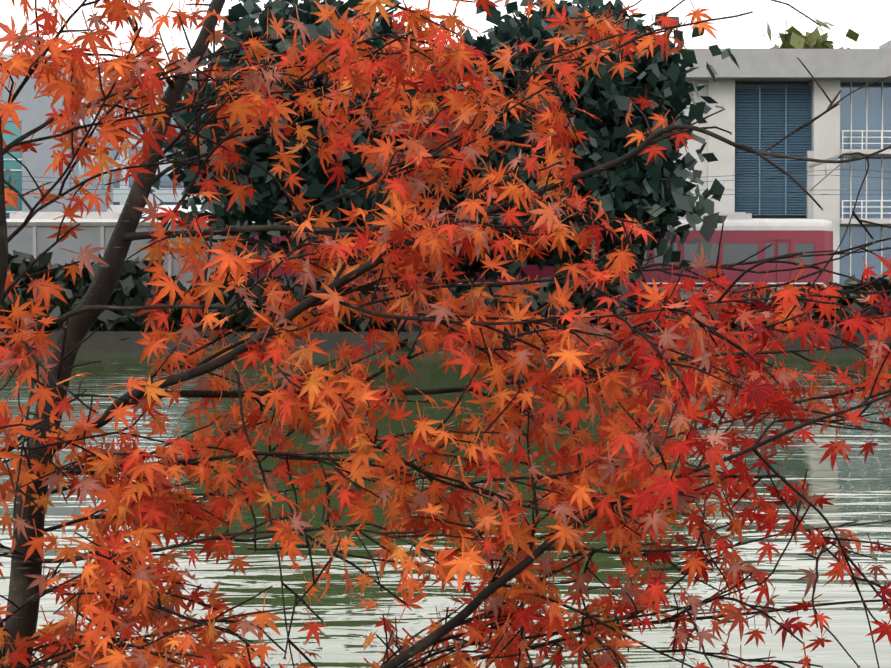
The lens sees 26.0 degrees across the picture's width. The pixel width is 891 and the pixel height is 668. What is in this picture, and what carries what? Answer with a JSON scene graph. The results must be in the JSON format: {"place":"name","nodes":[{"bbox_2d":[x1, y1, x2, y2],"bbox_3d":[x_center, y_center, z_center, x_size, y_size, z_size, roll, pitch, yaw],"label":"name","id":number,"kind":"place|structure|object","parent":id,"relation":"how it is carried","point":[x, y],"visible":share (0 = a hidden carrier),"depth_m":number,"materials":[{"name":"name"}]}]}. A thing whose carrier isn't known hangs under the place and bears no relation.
{"place":"outdoors","nodes":[
{"label":"outdoors","id":0,"kind":"place"},
{"bbox_2d":[173,351,450,352],"bbox_3d":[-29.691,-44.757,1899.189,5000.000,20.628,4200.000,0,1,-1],"label":"embankment","id":1,"kind":"structure","parent":0,"point":[398,352],"depth_m":69.41,"materials":[{"name":"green concrete"}]},
{"bbox_2d":[4,169,14,218],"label":"tree","id":2,"kind":"object","parent":1,"relation":"on","point":[7,171],"visible":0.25,"depth_m":106.35,"materials":[{"name":"green plant"}]},
{"bbox_2d":[0,54,112,218],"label":"building","id":3,"kind":"structure","parent":1,"relation":"on","point":[39,162],"depth_m":125.37,"materials":[{"name":"grey paint"}]},
{"bbox_2d":[8,250,256,327],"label":"hedge","id":4,"kind":"object","parent":1,"relation":"on","point":[19,263],"visible":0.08,"depth_m":75.06,"materials":[{"name":"green plant"}]},
{"bbox_2d":[107,205,209,218],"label":"white house roof","id":5,"kind":"structure","parent":1,"relation":"on","point":[117,208],"depth_m":134.62,"materials":[{"name":"metal"}]},
{"bbox_2d":[113,80,210,204],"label":"building","id":6,"kind":"structure","parent":1,"relation":"on","point":[166,197],"depth_m":209.21,"materials":[{"name":"white paint"}]},
{"bbox_2d":[142,0,471,285],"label":"camphor tree","id":7,"kind":"object","parent":1,"relation":"on","point":[270,200],"depth_m":74.39,"materials":[{"name":"green plant"}]},
{"bbox_2d":[7,222,800,328],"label":"wall","id":8,"kind":"structure","parent":1,"relation":"on","point":[30,238],"depth_m":85.97,"materials":[{"name":"concrete"}]},
{"bbox_2d":[6,189,832,286],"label":"commuter train","id":9,"kind":"object","parent":8,"relation":"on","point":[745,235],"visible":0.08,"depth_m":88.73,"materials":[{"name":"white paint"}]},
{"bbox_2d":[4,151,890,218],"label":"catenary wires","id":10,"kind":"object","parent":8,"relation":"on","point":[810,186],"visible":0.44,"depth_m":94.21,"materials":[{"name":"metal"}]},
{"bbox_2d":[294,85,589,293],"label":"building","id":11,"kind":"structure","parent":1,"relation":"on","point":[473,268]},
{"bbox_2d":[0,331,889,352],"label":"retaining wall","id":12,"kind":"structure","parent":1,"relation":"on","point":[103,341],"depth_m":69.79,"materials":[{"name":"concrete"}]},
{"bbox_2d":[2,1,887,667],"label":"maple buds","id":13,"kind":"object","parent":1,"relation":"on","point":[398,361],"visible":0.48,"depth_m":3.38,"materials":[{"name":"red plant"}]},
{"bbox_2d":[0,0,890,667],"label":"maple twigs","id":14,"kind":"object","parent":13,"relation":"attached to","point":[374,296],"visible":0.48,"depth_m":3.42,"materials":[{"name":"brown plant"}]},
{"bbox_2d":[0,0,890,667],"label":"tree branches","id":15,"kind":"object","parent":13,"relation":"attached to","point":[342,268],"visible":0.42,"depth_m":3.43,"materials":[{"name":"brown plant"}]},
{"bbox_2d":[0,267,890,349],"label":"shore hedge","id":16,"kind":"object","parent":1,"relation":"on","point":[128,291],"depth_m":70.42,"materials":[{"name":"green plant"}]},
{"bbox_2d":[410,0,739,288],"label":"camphor tree","id":17,"kind":"object","parent":1,"relation":"on","point":[637,188],"depth_m":73.87,"materials":[{"name":"green plant"}]},
{"bbox_2d":[668,40,890,286],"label":"building","id":18,"kind":"structure","parent":1,"relation":"on","point":[766,98],"depth_m":110.17,"materials":[{"name":"paint"}]},
{"bbox_2d":[757,18,859,48],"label":"tree","id":19,"kind":"object","parent":1,"relation":"on","point":[793,38],"depth_m":156.62,"materials":[{"name":"green plant"}]},
{"bbox_2d":[0,0,890,667],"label":"maple","id":20,"kind":"object","parent":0,"point":[148,518],"depth_m":3.42,"materials":[{"name":"orange plant"}]},
{"bbox_2d":[0,351,890,667],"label":"pond water","id":21,"kind":"structure","parent":0,"point":[854,487],"depth_m":16.17,"materials":[{"name":"green liquid"}]},
{"bbox_2d":[0,0,890,79],"label":"sky","id":22,"kind":"structure","parent":0,"point":[871,19],"materials":[{"name":"white"}]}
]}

